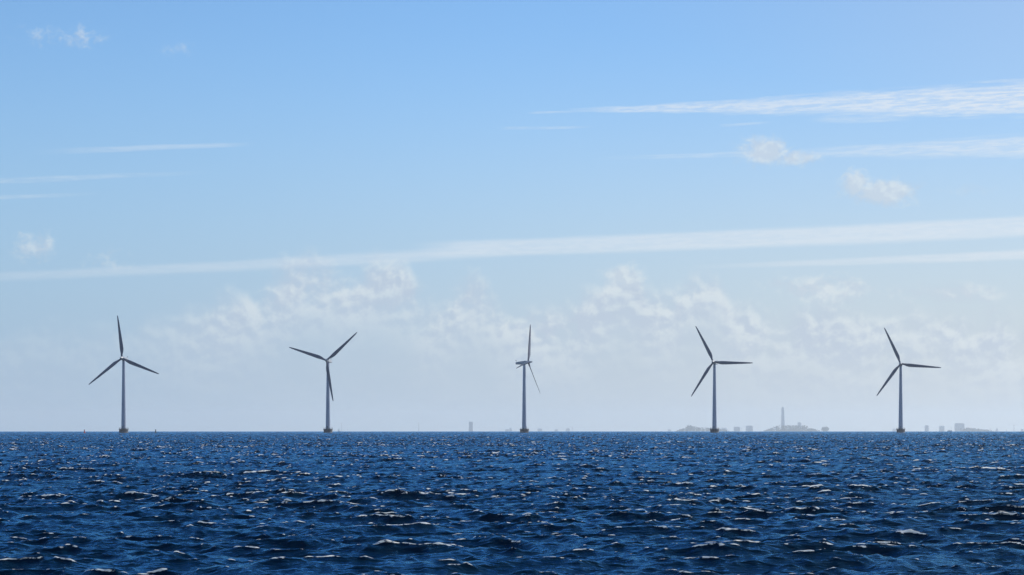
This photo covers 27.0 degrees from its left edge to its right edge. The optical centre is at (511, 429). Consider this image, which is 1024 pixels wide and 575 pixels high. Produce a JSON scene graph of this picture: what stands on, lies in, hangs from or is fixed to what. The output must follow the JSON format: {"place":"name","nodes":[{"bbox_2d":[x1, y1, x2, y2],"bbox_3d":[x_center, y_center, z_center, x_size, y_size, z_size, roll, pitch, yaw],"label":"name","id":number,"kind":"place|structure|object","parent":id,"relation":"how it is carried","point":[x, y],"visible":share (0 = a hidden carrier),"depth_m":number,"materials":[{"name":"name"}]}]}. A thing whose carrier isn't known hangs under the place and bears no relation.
{"place":"outdoors","nodes":[
{"label":"outdoors","id":0,"kind":"place"},
{"bbox_2d":[0,431,1023,574],"bbox_3d":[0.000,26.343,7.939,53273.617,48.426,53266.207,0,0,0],"label":"sea","id":1,"kind":"structure","parent":0,"point":[515,503],"depth_m":73.00,"materials":[{"name":"liquid"}]},
{"bbox_2d":[89,315,158,432],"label":"wind turbine","id":2,"kind":"object","parent":1,"relation":"in","point":[123,429],"visible":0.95,"depth_m":1881.13,"materials":[{"name":"metal"}]},
{"bbox_2d":[289,332,356,432],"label":"wind turbine","id":3,"kind":"object","parent":1,"relation":"in","point":[328,390],"visible":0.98,"depth_m":1939.86,"materials":[{"name":"paint"}]},
{"bbox_2d":[469,422,472,430],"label":"tower block","id":4,"kind":"structure","parent":1,"relation":"on","point":[470,426],"depth_m":20485.00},
{"bbox_2d":[516,324,539,432],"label":"wind turbine","id":5,"kind":"object","parent":1,"relation":"in","point":[523,429],"visible":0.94,"depth_m":1992.44,"materials":[{"name":"paint"}]},
{"bbox_2d":[691,326,751,432],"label":"wind turbine","id":6,"kind":"object","parent":1,"relation":"in","point":[714,429],"visible":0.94,"depth_m":1985.74,"materials":[{"name":"paint"}]},
{"bbox_2d":[746,426,752,430],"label":"tower block","id":7,"kind":"structure","parent":1,"relation":"on","point":[749,428],"depth_m":20485.00,"materials":[{"name":"grey concrete"}]},
{"bbox_2d":[781,407,784,425],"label":"skyscraper","id":8,"kind":"structure","parent":1,"relation":"on","point":[782,417],"depth_m":20487.25,"materials":[{"name":"grey concrete"}]},
{"bbox_2d":[877,328,940,432],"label":"wind turbine","id":9,"kind":"object","parent":1,"relation":"in","point":[900,429],"visible":0.96,"depth_m":2042.01,"materials":[{"name":"paint"}]},
{"bbox_2d":[954,423,964,430],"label":"apartment block","id":10,"kind":"structure","parent":1,"relation":"on","point":[959,426],"depth_m":20485.00,"materials":[{"name":"grey concrete"}]},
{"bbox_2d":[0,0,1023,430],"label":"sky","id":11,"kind":"structure","parent":0,"point":[240,184],"materials":[{"name":"blue"}]},
{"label":"island","id":12,"kind":"structure","parent":0,"visible":0},
{"bbox_2d":[677,426,726,430],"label":"wood","id":13,"kind":"object","parent":12,"relation":"on","point":[697,428],"visible":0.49,"depth_m":17939.87,"materials":[{"name":"grey plant"}]},
{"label":"island","id":14,"kind":"structure","parent":0,"visible":0},
{"bbox_2d":[764,425,819,430],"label":"wood","id":15,"kind":"object","parent":14,"relation":"on","point":[789,427],"visible":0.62,"depth_m":17943.70,"materials":[{"name":"grey plant"}]},
{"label":"island","id":16,"kind":"structure","parent":0,"visible":0},
{"bbox_2d":[962,428,991,430],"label":"wood","id":17,"kind":"object","parent":16,"relation":"on","point":[972,429],"visible":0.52,"depth_m":17960.90,"materials":[{"name":"grey plant"}]}
]}

